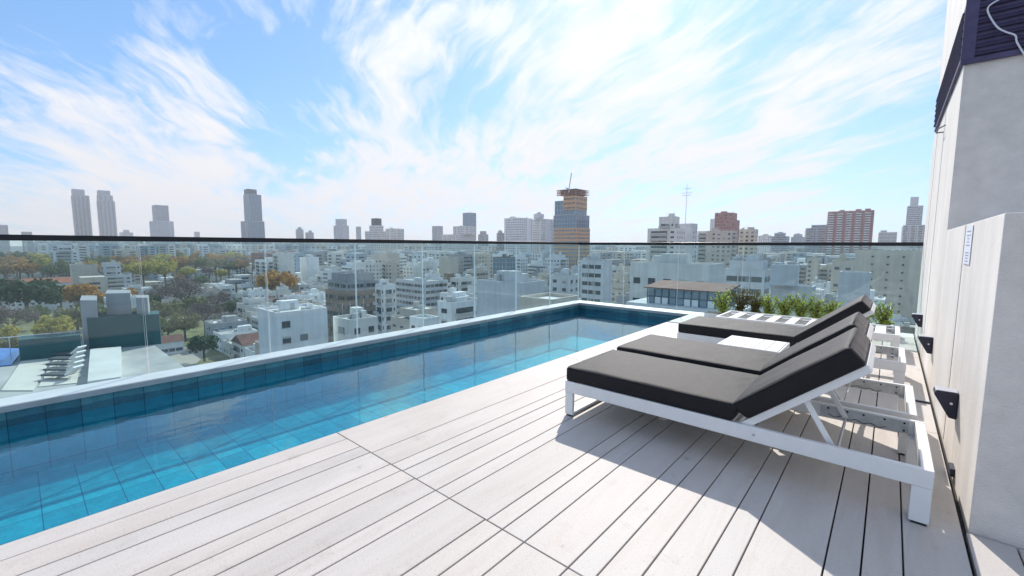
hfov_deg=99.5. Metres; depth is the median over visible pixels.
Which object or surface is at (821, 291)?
apartment block
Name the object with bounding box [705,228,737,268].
apartment block
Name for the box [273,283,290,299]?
apartment block
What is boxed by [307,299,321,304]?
apartment block
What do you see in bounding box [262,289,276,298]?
apartment block
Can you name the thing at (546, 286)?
apartment block
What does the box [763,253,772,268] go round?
apartment block
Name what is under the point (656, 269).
long white building
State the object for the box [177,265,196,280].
tree
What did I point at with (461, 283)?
apartment block
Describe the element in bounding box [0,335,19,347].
tree
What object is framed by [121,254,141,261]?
tree
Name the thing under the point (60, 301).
tree
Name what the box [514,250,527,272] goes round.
apartment block
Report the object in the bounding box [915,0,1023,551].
rooftop building
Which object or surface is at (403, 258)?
apartment block
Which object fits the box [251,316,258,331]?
house
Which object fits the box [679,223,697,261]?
apartment block
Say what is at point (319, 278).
apartment block
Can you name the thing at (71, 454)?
swimming pool
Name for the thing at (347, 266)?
apartment block
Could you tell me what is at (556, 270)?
apartment block
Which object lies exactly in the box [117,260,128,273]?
tree
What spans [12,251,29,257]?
tree
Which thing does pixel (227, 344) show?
house
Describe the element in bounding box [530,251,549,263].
apartment block
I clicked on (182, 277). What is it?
tree
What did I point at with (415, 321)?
house
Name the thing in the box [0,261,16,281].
tree
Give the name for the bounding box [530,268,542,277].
apartment block
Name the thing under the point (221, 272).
tree
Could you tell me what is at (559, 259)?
apartment block
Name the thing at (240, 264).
tree
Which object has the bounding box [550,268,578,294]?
pale block
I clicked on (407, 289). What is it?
building
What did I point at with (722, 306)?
shrub
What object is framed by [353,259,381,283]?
apartment block
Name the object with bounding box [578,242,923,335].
glass balustrade
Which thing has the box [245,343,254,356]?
house
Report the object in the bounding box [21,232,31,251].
block
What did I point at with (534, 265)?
apartment block
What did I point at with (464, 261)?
apartment block
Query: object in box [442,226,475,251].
apartment block
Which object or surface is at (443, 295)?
apartment block
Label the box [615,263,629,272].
apartment block
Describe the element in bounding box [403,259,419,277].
apartment block
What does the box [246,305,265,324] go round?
house
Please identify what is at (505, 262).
dark glass block
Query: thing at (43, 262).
tree
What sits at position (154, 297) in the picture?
tree
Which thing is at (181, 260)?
tree
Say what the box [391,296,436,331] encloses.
apartment block
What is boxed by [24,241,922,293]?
distant city buildings
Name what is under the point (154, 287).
tree
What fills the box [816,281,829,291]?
apartment block
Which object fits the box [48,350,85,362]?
terrace lounger
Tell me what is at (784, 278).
blank wall block
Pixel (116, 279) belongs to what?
stepped block
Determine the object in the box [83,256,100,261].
tree
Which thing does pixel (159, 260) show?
tree
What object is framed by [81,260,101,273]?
tree
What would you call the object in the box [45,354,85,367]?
terrace lounger
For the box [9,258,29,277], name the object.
tree
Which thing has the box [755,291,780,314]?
shrub
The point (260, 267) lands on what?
white block
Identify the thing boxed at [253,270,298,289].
tree
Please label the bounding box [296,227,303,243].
tower
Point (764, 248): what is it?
block
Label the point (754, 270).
terraced block
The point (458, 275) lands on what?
apartment block
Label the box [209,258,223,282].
tree
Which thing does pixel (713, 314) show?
planter box
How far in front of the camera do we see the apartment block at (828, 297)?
124.67 m
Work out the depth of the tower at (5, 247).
1622.91 m
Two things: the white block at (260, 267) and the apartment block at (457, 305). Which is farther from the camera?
the white block at (260, 267)
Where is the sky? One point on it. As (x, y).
(414, 116)
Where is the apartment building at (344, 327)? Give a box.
[333,299,377,341]
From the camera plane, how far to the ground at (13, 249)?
589.60 m
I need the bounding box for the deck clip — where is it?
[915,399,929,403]
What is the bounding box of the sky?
[0,0,947,245]
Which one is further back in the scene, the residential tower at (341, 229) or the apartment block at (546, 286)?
the residential tower at (341, 229)
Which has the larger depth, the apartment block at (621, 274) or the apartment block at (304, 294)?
the apartment block at (304, 294)
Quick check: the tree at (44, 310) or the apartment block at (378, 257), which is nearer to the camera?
the tree at (44, 310)
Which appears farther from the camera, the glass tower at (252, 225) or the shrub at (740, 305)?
the glass tower at (252, 225)
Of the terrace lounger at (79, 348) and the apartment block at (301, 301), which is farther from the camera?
the apartment block at (301, 301)
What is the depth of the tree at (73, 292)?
266.69 m
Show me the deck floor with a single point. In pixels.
(518, 474)
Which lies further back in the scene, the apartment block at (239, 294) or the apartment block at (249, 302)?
the apartment block at (239, 294)
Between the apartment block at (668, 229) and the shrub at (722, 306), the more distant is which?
the apartment block at (668, 229)
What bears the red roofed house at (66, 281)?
on the street
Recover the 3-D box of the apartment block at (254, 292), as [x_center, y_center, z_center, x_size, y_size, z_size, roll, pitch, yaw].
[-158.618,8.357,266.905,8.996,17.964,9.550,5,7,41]
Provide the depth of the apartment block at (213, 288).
286.19 m
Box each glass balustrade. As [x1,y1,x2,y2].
[0,234,579,372]
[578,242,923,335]
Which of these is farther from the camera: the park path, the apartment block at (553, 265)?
the apartment block at (553, 265)
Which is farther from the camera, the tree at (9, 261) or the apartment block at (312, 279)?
the tree at (9, 261)
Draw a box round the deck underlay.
[822,340,974,575]
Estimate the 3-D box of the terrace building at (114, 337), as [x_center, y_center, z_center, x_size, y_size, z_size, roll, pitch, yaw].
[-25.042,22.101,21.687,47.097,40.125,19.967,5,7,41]
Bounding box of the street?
[0,282,252,321]
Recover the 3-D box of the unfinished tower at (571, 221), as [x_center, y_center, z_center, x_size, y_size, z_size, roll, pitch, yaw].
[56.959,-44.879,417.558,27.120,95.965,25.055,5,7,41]
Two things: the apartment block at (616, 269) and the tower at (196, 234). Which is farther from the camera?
the tower at (196, 234)
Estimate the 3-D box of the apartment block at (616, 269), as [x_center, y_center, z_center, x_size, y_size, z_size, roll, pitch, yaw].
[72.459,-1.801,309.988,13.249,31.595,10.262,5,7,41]
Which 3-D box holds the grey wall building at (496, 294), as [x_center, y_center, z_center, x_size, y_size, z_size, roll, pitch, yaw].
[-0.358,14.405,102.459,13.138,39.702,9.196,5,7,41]
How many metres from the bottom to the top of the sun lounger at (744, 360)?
0.799 m
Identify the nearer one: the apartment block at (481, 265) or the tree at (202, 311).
the tree at (202, 311)
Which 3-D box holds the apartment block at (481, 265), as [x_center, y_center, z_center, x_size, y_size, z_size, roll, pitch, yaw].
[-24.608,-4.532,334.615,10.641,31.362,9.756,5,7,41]
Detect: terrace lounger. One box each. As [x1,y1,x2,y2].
[40,364,83,379]
[43,359,84,372]
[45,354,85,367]
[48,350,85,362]
[52,345,86,354]
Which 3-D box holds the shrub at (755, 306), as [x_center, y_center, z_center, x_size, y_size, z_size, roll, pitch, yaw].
[4.161,0.258,7.429,0.362,0.462,0.289,1,6,7]
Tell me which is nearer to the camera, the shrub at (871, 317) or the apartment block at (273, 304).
the shrub at (871, 317)
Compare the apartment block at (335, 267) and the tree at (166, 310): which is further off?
the apartment block at (335, 267)
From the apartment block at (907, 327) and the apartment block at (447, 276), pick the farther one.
the apartment block at (447, 276)
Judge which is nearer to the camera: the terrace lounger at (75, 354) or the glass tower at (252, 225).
the terrace lounger at (75, 354)
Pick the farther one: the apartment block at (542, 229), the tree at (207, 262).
the apartment block at (542, 229)
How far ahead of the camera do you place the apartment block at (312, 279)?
339.87 m
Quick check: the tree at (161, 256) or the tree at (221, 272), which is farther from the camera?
the tree at (161, 256)
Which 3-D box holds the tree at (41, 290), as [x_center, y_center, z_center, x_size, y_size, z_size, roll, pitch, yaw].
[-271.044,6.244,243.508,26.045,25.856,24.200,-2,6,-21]
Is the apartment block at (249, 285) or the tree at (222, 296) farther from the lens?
the apartment block at (249, 285)
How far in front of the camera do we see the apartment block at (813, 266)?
281.48 m
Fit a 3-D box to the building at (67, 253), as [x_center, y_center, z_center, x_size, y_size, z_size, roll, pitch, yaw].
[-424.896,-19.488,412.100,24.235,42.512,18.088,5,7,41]
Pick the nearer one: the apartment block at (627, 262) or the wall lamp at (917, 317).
the wall lamp at (917, 317)
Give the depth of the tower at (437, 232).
1206.36 m
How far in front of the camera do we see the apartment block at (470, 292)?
168.97 m
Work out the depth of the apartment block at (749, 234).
317.01 m
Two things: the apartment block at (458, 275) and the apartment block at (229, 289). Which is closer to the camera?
the apartment block at (458, 275)
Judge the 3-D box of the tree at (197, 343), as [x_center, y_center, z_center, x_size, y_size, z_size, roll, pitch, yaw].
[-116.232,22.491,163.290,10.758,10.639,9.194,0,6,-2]
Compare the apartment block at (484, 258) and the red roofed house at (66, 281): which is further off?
the apartment block at (484, 258)
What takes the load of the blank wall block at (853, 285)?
on the ground at (13, 249)
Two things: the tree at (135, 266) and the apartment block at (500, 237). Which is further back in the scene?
the apartment block at (500, 237)
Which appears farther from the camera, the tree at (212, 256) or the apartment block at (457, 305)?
the tree at (212, 256)
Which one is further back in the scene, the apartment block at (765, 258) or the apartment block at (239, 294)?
the apartment block at (765, 258)
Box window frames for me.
[647,288,735,308]
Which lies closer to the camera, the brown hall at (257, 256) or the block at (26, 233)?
the brown hall at (257, 256)
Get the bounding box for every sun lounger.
[565,327,934,525]
[617,312,916,455]
[677,295,905,383]
[716,310,900,356]
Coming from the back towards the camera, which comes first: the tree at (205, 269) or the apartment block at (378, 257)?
the tree at (205, 269)
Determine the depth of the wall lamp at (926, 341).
4.09 m
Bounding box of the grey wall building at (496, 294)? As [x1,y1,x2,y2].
[477,270,544,316]
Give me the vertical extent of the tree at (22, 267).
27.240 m
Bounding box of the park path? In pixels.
[168,346,208,366]
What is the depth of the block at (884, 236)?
922.93 m
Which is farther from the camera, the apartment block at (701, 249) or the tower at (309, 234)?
the tower at (309, 234)
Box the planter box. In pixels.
[704,311,900,334]
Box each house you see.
[8,277,73,311]
[122,285,153,294]
[155,334,184,354]
[213,324,257,352]
[223,336,234,356]
[230,332,258,358]
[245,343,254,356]
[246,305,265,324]
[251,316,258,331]
[267,297,278,302]
[410,314,438,328]
[439,257,457,275]
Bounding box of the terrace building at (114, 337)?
[0,290,183,398]
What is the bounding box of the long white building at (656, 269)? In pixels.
[629,248,723,300]
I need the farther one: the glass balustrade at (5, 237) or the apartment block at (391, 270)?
the apartment block at (391, 270)
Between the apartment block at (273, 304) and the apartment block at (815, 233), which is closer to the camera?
the apartment block at (273, 304)
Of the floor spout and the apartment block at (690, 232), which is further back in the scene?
the apartment block at (690, 232)
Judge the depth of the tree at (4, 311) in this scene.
196.67 m
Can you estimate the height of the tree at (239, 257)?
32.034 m
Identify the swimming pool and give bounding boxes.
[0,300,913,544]
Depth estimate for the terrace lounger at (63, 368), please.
28.38 m
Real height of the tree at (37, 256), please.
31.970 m
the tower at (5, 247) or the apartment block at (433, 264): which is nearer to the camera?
the apartment block at (433, 264)
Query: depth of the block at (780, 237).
699.10 m
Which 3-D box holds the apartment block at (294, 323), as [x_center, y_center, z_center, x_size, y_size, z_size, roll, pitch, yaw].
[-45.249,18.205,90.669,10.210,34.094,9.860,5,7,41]
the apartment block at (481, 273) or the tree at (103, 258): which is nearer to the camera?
the apartment block at (481, 273)
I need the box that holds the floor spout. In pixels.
[948,462,954,476]
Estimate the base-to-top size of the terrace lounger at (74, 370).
0.838 m
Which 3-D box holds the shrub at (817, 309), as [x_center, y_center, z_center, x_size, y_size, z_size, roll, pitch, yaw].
[4.799,0.350,6.817,0.456,0.444,0.271,5,7,41]
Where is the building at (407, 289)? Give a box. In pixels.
[396,275,447,314]
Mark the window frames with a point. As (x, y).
(657, 299)
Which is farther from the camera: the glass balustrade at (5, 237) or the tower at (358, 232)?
the tower at (358, 232)
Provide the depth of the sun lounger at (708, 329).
4.57 m
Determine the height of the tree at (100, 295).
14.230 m
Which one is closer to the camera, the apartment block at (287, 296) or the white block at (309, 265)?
the apartment block at (287, 296)
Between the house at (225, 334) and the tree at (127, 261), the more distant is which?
the tree at (127, 261)
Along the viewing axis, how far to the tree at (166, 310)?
215.37 m
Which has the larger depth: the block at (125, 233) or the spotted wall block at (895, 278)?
the block at (125, 233)
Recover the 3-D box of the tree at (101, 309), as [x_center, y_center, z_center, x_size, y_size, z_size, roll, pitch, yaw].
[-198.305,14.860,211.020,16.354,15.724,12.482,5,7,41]
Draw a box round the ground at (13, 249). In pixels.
[0,246,252,282]
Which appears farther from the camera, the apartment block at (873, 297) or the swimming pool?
the apartment block at (873, 297)
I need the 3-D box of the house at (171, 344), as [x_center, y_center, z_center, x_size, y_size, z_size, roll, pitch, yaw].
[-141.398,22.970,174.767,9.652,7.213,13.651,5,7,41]
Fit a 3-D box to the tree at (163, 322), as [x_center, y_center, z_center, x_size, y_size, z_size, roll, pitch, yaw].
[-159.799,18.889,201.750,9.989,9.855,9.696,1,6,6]
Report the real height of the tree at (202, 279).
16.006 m
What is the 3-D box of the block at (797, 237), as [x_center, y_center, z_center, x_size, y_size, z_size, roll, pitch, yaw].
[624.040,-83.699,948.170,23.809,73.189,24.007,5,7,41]
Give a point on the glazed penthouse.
(691, 296)
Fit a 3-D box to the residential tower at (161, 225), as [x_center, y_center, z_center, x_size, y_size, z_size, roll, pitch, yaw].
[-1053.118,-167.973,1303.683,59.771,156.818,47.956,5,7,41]
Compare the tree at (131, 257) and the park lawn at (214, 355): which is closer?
the park lawn at (214, 355)
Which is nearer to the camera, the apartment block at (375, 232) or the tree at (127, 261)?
the tree at (127, 261)
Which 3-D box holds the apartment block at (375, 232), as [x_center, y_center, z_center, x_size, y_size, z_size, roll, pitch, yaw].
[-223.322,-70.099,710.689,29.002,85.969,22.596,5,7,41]
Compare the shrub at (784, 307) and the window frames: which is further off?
the window frames
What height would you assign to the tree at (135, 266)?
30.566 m
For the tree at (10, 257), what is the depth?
544.58 m
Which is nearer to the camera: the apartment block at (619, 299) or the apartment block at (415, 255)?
the apartment block at (619, 299)
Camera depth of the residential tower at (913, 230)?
739.13 m
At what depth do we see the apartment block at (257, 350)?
150.06 m
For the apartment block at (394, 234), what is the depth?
754.36 m
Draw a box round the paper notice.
[963,225,973,264]
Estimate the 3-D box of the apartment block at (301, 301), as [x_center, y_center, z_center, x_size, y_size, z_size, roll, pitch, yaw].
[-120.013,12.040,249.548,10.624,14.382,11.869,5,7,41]
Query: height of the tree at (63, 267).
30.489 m
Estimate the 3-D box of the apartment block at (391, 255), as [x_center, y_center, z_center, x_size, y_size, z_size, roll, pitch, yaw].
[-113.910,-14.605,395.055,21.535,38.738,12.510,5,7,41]
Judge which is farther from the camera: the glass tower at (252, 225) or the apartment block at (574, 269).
the glass tower at (252, 225)
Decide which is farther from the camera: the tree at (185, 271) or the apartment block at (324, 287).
the tree at (185, 271)
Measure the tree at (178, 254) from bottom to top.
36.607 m
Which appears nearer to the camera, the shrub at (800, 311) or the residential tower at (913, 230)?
the shrub at (800, 311)
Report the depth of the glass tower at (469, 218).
858.89 m
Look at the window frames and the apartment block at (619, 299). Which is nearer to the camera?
the window frames
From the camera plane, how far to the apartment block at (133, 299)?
232.92 m
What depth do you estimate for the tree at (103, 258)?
558.43 m
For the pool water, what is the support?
in the swimming pool
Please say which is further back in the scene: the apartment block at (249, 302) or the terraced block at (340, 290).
the apartment block at (249, 302)
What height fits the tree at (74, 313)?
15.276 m
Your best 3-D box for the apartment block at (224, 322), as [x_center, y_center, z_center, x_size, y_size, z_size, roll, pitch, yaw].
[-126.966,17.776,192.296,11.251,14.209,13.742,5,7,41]
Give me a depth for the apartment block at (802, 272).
304.80 m
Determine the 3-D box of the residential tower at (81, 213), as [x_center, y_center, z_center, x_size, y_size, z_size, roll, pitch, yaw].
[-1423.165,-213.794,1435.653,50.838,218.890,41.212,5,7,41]
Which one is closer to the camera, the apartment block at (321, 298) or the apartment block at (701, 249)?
the apartment block at (321, 298)
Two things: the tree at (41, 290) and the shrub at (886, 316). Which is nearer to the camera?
the shrub at (886, 316)
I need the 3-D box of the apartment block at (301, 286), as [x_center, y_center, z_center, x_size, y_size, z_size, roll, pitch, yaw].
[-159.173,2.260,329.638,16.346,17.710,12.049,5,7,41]
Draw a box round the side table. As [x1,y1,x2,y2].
[717,335,789,352]
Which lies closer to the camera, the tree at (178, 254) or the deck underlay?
the deck underlay
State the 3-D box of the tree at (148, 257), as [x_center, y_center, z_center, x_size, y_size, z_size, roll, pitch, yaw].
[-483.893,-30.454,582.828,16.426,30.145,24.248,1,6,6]
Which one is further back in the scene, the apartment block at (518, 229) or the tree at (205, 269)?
the apartment block at (518, 229)
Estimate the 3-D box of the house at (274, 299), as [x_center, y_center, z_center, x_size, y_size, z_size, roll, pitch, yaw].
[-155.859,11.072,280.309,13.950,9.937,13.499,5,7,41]
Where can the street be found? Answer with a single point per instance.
(166, 299)
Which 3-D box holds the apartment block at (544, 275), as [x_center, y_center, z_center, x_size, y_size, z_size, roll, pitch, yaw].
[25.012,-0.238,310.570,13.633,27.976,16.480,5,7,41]
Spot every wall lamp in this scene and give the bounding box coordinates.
[911,313,922,326]
[918,334,932,353]
[933,386,958,419]
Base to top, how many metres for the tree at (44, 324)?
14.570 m
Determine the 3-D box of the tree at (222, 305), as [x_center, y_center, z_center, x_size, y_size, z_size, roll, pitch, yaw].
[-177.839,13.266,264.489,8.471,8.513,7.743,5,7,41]
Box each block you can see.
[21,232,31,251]
[69,263,97,284]
[100,260,133,289]
[103,294,136,310]
[119,230,132,235]
[192,282,222,309]
[204,314,246,336]
[212,282,235,302]
[232,289,243,312]
[235,290,269,318]
[237,279,253,290]
[243,288,264,297]
[254,257,273,290]
[255,340,259,354]
[257,297,327,353]
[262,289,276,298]
[269,298,280,306]
[271,250,294,289]
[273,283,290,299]
[283,293,294,299]
[290,281,313,292]
[291,297,306,303]
[294,291,312,298]
[300,254,318,281]
[301,295,314,301]
[305,275,316,282]
[305,281,324,290]
[307,288,324,295]
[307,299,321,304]
[310,293,325,304]
[316,269,327,283]
[318,284,327,291]
[320,265,340,270]
[323,269,340,283]
[325,269,377,342]
[341,260,361,271]
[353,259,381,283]
[365,218,385,254]
[369,252,389,261]
[373,279,397,333]
[374,251,399,261]
[380,259,399,283]
[385,228,403,249]
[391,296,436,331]
[397,250,406,272]
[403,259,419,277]
[407,251,424,261]
[414,260,432,277]
[418,259,436,272]
[425,269,442,278]
[437,291,476,323]
[440,272,461,282]
[440,288,456,299]
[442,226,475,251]
[448,252,471,276]
[448,273,460,291]
[449,272,476,291]
[466,282,476,297]
[467,267,487,278]
[471,251,492,277]
[472,264,488,276]
[478,231,487,246]
[493,251,508,256]
[493,252,514,277]
[497,230,503,250]
[504,216,531,253]
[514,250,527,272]
[528,259,544,276]
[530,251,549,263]
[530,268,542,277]
[531,276,548,292]
[532,212,553,252]
[536,270,548,285]
[545,250,568,269]
[546,262,559,271]
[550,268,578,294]
[551,265,565,273]
[570,264,580,275]
[580,253,611,302]
[611,279,629,302]
[612,265,623,276]
[612,269,629,287]
[612,289,629,304]
[614,259,632,265]
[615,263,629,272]
[647,213,684,260]
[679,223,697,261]
[696,219,714,261]
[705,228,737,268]
[724,255,770,313]
[738,227,757,256]
[757,234,771,252]
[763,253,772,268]
[770,264,815,317]
[771,232,789,251]
[787,262,806,283]
[791,233,804,241]
[804,225,826,252]
[805,254,820,284]
[811,276,825,287]
[814,293,836,316]
[815,288,837,299]
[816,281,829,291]
[819,263,831,282]
[824,208,874,255]
[830,250,854,292]
[837,271,871,307]
[854,250,922,318]
[869,289,890,321]
[877,230,896,246]
[891,314,915,325]
[900,322,915,339]
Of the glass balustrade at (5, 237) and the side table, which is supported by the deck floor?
the side table
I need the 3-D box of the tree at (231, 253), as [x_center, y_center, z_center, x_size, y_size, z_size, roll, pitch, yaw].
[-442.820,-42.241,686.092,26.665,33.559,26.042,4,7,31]
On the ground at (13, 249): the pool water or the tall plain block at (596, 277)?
the tall plain block at (596, 277)
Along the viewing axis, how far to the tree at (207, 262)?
434.69 m
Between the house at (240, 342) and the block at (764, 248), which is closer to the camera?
the house at (240, 342)
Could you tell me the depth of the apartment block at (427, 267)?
335.72 m
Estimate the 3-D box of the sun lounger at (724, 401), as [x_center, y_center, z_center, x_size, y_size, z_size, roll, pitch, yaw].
[1.420,0.622,2.918,2.030,0.798,0.764,5,7,41]
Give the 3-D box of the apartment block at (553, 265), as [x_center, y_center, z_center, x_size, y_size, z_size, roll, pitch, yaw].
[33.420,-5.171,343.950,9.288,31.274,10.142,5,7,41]
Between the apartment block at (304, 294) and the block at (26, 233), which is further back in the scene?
the block at (26, 233)
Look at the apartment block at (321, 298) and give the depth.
234.36 m
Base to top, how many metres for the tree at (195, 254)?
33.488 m
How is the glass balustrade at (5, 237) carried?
attached to the swimming pool
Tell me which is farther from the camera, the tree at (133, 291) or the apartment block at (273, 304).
the tree at (133, 291)
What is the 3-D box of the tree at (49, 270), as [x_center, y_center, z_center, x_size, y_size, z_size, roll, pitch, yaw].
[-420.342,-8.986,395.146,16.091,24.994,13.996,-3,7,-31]
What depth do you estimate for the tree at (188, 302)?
242.14 m
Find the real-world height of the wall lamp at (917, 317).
0.160 m
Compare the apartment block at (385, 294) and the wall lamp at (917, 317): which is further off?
the apartment block at (385, 294)
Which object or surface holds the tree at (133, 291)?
on the street
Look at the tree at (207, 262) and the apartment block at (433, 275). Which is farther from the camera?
the tree at (207, 262)
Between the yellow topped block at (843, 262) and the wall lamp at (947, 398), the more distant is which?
the yellow topped block at (843, 262)
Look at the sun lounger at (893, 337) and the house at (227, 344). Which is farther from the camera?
the house at (227, 344)
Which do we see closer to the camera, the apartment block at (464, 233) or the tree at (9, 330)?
the tree at (9, 330)
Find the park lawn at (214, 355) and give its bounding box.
[0,313,229,365]
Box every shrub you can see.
[710,289,734,313]
[726,286,759,311]
[745,289,763,312]
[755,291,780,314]
[773,295,798,315]
[785,289,817,316]
[803,295,831,318]
[821,300,844,314]
[867,308,881,322]
[872,301,896,324]
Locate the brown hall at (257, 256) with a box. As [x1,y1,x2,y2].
[251,251,294,281]
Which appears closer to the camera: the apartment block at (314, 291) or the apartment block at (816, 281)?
the apartment block at (816, 281)
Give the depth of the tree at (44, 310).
222.61 m
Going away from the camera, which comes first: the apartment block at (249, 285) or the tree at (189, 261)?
the apartment block at (249, 285)
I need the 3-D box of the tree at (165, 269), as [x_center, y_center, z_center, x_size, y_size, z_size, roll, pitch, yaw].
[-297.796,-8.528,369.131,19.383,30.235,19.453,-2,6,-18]
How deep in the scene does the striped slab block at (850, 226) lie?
545.89 m
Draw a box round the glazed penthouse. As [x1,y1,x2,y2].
[626,280,750,312]
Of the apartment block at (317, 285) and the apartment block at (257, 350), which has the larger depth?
the apartment block at (317, 285)
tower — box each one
[0,225,10,254]
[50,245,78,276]
[71,189,93,242]
[96,190,118,243]
[149,205,174,243]
[194,232,199,236]
[241,189,265,243]
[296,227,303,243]
[305,230,313,243]
[333,219,348,245]
[356,227,360,244]
[432,226,442,244]
[463,212,475,225]
[553,188,589,269]
[714,211,739,253]
[900,197,924,248]
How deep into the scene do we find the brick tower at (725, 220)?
445.93 m
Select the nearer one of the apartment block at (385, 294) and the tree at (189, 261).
the apartment block at (385, 294)
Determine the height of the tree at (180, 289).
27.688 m
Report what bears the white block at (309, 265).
on the street
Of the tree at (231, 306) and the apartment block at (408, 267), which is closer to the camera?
the tree at (231, 306)
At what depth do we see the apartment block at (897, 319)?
155.06 m
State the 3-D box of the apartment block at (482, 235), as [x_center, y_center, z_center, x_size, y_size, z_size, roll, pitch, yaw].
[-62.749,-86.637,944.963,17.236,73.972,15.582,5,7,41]
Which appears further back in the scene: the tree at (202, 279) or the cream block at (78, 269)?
the tree at (202, 279)
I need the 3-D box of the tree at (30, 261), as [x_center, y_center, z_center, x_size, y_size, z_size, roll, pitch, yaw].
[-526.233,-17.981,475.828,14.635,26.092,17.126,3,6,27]
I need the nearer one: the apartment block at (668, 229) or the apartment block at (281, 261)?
the apartment block at (668, 229)
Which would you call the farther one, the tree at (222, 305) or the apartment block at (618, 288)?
the tree at (222, 305)
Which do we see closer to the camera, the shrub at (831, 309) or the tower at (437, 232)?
the shrub at (831, 309)
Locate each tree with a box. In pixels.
[0,255,17,278]
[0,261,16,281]
[0,277,65,322]
[0,302,41,335]
[0,324,20,338]
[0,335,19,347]
[4,255,25,277]
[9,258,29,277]
[9,262,41,277]
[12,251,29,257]
[15,305,50,326]
[22,260,36,277]
[26,253,49,276]
[31,315,75,334]
[34,258,51,277]
[37,265,63,277]
[44,293,66,307]
[52,306,81,332]
[54,259,80,276]
[57,283,100,302]
[80,292,105,303]
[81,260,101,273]
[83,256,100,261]
[95,255,116,261]
[98,304,106,312]
[110,256,121,260]
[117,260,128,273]
[120,259,138,281]
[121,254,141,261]
[125,260,154,285]
[125,287,137,294]
[144,254,151,261]
[144,284,173,302]
[144,293,160,304]
[148,260,177,295]
[149,299,184,331]
[150,252,172,260]
[150,258,167,264]
[157,272,206,315]
[160,318,172,334]
[164,312,201,341]
[168,256,187,271]
[172,273,185,281]
[176,250,183,256]
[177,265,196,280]
[179,295,208,315]
[185,256,197,284]
[185,298,227,335]
[186,335,219,361]
[188,251,199,257]
[189,274,208,286]
[192,257,214,275]
[199,265,215,282]
[201,252,219,268]
[203,288,231,303]
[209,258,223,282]
[213,269,227,280]
[213,303,225,315]
[219,260,237,278]
[223,298,241,314]
[224,251,242,259]
[228,254,245,274]
[231,258,250,273]
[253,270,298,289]
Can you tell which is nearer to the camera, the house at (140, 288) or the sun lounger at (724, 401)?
the sun lounger at (724, 401)
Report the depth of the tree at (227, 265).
479.36 m
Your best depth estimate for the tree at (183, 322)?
193.85 m
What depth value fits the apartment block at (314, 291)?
287.39 m
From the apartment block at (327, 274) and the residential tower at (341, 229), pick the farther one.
the residential tower at (341, 229)
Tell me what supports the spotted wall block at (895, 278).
on the ground at (13, 249)
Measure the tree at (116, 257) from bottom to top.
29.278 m
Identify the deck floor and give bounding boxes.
[0,314,1023,575]
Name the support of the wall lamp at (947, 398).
attached to the rooftop building at (972, 312)
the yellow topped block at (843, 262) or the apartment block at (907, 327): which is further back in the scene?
the yellow topped block at (843, 262)
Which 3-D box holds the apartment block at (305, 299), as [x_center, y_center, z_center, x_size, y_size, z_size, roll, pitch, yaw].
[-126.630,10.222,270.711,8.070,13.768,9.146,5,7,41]
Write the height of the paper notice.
0.233 m
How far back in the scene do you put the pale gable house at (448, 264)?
323.44 m
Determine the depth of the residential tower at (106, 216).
1414.83 m
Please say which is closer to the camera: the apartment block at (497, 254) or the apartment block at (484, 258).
the apartment block at (484, 258)

